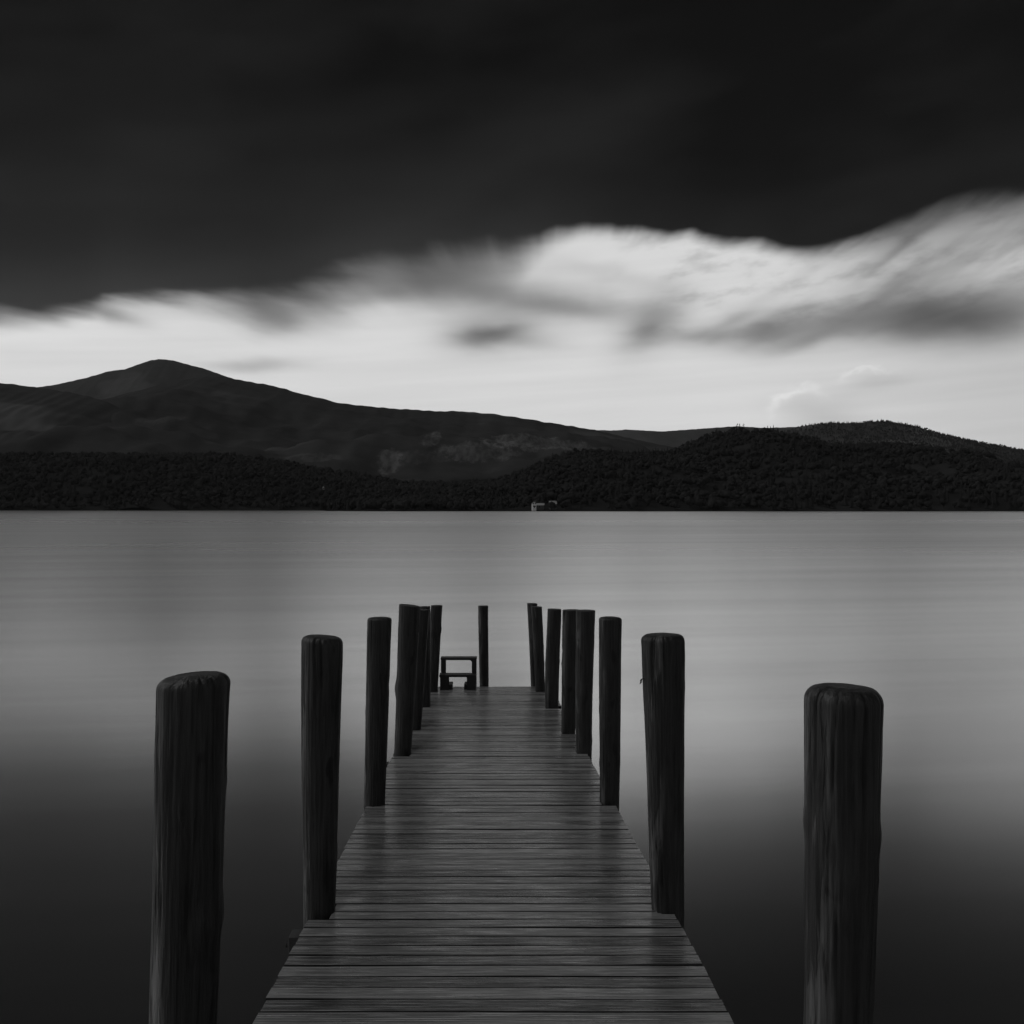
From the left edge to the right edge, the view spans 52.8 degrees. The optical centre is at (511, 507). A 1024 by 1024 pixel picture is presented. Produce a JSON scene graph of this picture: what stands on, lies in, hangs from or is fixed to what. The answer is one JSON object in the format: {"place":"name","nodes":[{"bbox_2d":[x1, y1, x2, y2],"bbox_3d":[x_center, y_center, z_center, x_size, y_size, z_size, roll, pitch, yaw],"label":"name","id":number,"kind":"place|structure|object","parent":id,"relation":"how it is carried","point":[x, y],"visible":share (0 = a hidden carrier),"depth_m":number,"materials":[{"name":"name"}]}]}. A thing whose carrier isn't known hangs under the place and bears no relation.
{"place":"outdoors","nodes":[
{"label":"outdoors","id":0,"kind":"place"},
{"bbox_2d":[0,383,156,509],"bbox_3d":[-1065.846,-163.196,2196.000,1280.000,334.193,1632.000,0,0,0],"label":"hill spur","id":1,"kind":"structure","parent":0,"point":[26,411],"depth_m":2243.89,"materials":[{"name":"black plant"}]},
{"bbox_2d":[37,359,232,399],"bbox_3d":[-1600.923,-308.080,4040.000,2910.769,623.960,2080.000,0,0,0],"label":"fell peak","id":2,"kind":"structure","parent":0,"point":[114,383],"depth_m":4199.74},
{"bbox_2d":[0,450,499,510],"bbox_3d":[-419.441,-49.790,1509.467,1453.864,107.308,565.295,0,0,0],"label":"shore woodland","id":3,"kind":"object","parent":0,"point":[304,479],"visible":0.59,"depth_m":1409.84,"materials":[{"name":"black plant"}]},
{"bbox_2d":[0,376,673,508],"bbox_3d":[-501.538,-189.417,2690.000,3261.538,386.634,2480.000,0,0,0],"label":"fellside","id":4,"kind":"object","parent":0,"point":[215,414],"visible":0.38,"depth_m":2390.13,"materials":[{"name":"black plant"}]},
{"bbox_2d":[0,510,1023,1023],"bbox_3d":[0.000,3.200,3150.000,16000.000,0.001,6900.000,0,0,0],"label":"lake","id":5,"kind":"structure","parent":0,"point":[112,620],"depth_m":17.61,"materials":[{"name":"liquid"}]},
{"bbox_2d":[149,671,230,1023],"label":"timber post","id":6,"kind":"object","parent":5,"relation":"in","point":[191,747],"visible":1,"depth_m":2.87,"materials":[{"name":"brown wood"}]},
{"bbox_2d":[301,634,342,927],"bbox_3d":[-0.983,2.280,5.346,0.216,3.241,0.212,0,0,0],"label":"timber post","id":7,"kind":"object","parent":5,"relation":"in","point":[321,671],"visible":0.73,"depth_m":5.27,"materials":[{"name":"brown wood"}]},
{"bbox_2d":[364,617,391,809],"bbox_3d":[-1.040,2.364,7.806,0.258,3.073,0.183,0,0,0],"label":"timber post","id":8,"kind":"object","parent":5,"relation":"in","point":[377,678],"visible":0.54,"depth_m":7.73,"materials":[{"name":"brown wood"}]},
{"bbox_2d":[394,604,419,755],"bbox_3d":[-1.043,2.413,9.939,0.321,2.973,0.199,0,0,0],"label":"timber post","id":9,"kind":"object","parent":5,"relation":"in","point":[408,637],"visible":0.52,"depth_m":9.86,"materials":[{"name":"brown wood"}]},
{"bbox_2d":[413,609,428,729],"bbox_3d":[-1.099,2.514,11.512,0.356,2.771,0.174,0,0,0],"label":"timber post","id":10,"kind":"object","parent":5,"relation":"in","point":[421,657],"visible":0.3,"depth_m":11.44,"materials":[{"name":"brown wood"}]},
{"bbox_2d":[420,606,430,706],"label":"timber post","id":11,"kind":"object","parent":5,"relation":"in","point":[427,691],"visible":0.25,"depth_m":13.38,"materials":[{"name":"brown wood"}]},
{"bbox_2d":[430,605,441,691],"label":"timber post","id":12,"kind":"object","parent":5,"relation":"in","point":[435,623],"visible":0.47,"depth_m":15.04,"materials":[{"name":"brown wood"}]},
{"bbox_2d":[478,605,488,686],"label":"timber post","id":13,"kind":"object","parent":5,"relation":"in","point":[483,645],"visible":0.5,"depth_m":15.80,"materials":[{"name":"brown wood"}]},
{"bbox_2d":[253,687,733,1023],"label":"jetty","id":14,"kind":"object","parent":5,"relation":"on","point":[493,866],"visible":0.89,"depth_m":5.44,"materials":[{"name":"grey wood"}]},
{"bbox_2d":[439,656,476,689],"bbox_3d":[-0.805,2.487,15.480,0.544,0.468,0.400,0,0,0],"label":"boarding step","id":15,"kind":"object","parent":14,"relation":"on","point":[469,684],"visible":1,"depth_m":15.35,"materials":[{"name":"black wood"}]},
{"bbox_2d":[527,603,536,686],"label":"timber post","id":16,"kind":"object","parent":5,"relation":"in","point":[532,672],"visible":0.34,"depth_m":15.80,"materials":[{"name":"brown wood"}]},
{"bbox_2d":[531,606,544,691],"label":"timber post","id":17,"kind":"object","parent":5,"relation":"in","point":[538,640],"visible":0.56,"depth_m":15.09,"materials":[{"name":"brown wood"}]},
{"bbox_2d":[545,608,560,708],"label":"timber post","id":18,"kind":"object","parent":5,"relation":"in","point":[552,657],"visible":0.54,"depth_m":13.29,"materials":[{"name":"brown wood"}]},
{"bbox_2d":[561,609,578,733],"bbox_3d":[0.626,2.508,11.303,0.224,2.785,0.186,0,0,0],"label":"timber post","id":19,"kind":"object","parent":5,"relation":"in","point":[568,665],"visible":0.48,"depth_m":11.23,"materials":[{"name":"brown wood"}]},
{"bbox_2d":[575,609,594,760],"bbox_3d":[0.710,2.448,10.043,0.200,2.904,0.188,0,0,0],"label":"timber post","id":20,"kind":"object","parent":5,"relation":"in","point":[585,629],"visible":0.61,"depth_m":9.97,"materials":[{"name":"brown wood"}]},
{"bbox_2d":[599,616,621,810],"bbox_3d":[0.751,2.366,7.884,0.176,3.069,0.172,0,0,0],"label":"timber post","id":21,"kind":"object","parent":5,"relation":"in","point":[610,632],"visible":0.46,"depth_m":7.82,"materials":[{"name":"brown wood"}]},
{"bbox_2d":[640,633,684,928],"bbox_3d":[0.787,2.278,5.381,0.229,3.244,0.225,0,0,42],"label":"timber post","id":22,"kind":"object","parent":5,"relation":"in","point":[663,667],"visible":0.71,"depth_m":5.30,"materials":[{"name":"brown wood"}]},
{"bbox_2d":[803,683,883,1023],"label":"timber post","id":23,"kind":"object","parent":5,"relation":"in","point":[843,738],"visible":1,"depth_m":2.77,"materials":[{"name":"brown wood"}]},
{"bbox_2d":[0,0,1023,449],"label":"sky","id":24,"kind":"structure","parent":0,"point":[647,215],"materials":[{"name":"grey"}]},
{"bbox_2d":[317,433,1023,510],"bbox_3d":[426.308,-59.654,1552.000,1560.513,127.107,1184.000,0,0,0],"label":"wooded knoll","id":25,"kind":"structure","parent":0,"point":[599,504],"depth_m":1066.48,"materials":[{"name":"black plant"}]},
{"bbox_2d":[531,501,536,510],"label":"cottage","id":26,"kind":"structure","parent":25,"relation":"on","point":[534,506],"depth_m":968.47,"materials":[{"name":"stone"}]},
{"bbox_2d":[536,502,544,509],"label":"cottage","id":27,"kind":"structure","parent":25,"relation":"on","point":[540,506],"depth_m":977.50,"materials":[{"name":"grey stone"}]},
{"bbox_2d":[327,427,1023,510],"bbox_3d":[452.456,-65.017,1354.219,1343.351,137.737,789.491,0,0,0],"label":"knoll woodland","id":28,"kind":"object","parent":25,"relation":"on","point":[597,461],"visible":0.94,"depth_m":1175.32,"materials":[{"name":"black plant"}]},
{"bbox_2d":[598,426,800,447],"bbox_3d":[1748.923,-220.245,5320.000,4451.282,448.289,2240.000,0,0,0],"label":"ridge","id":29,"kind":"structure","parent":0,"point":[677,438],"depth_m":5523.22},
{"bbox_2d":[787,421,1023,463],"bbox_3d":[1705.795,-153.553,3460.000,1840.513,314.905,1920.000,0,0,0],"label":"wooded ridge","id":30,"kind":"structure","parent":0,"point":[855,440],"depth_m":3547.23,"materials":[{"name":"black plant"}]},
{"bbox_2d":[786,419,1023,462],"bbox_3d":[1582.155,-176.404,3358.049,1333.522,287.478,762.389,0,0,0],"label":"ridge plantation","id":31,"kind":"object","parent":30,"relation":"on","point":[967,441],"visible":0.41,"depth_m":3551.49,"materials":[{"name":"black plant"}]}
]}

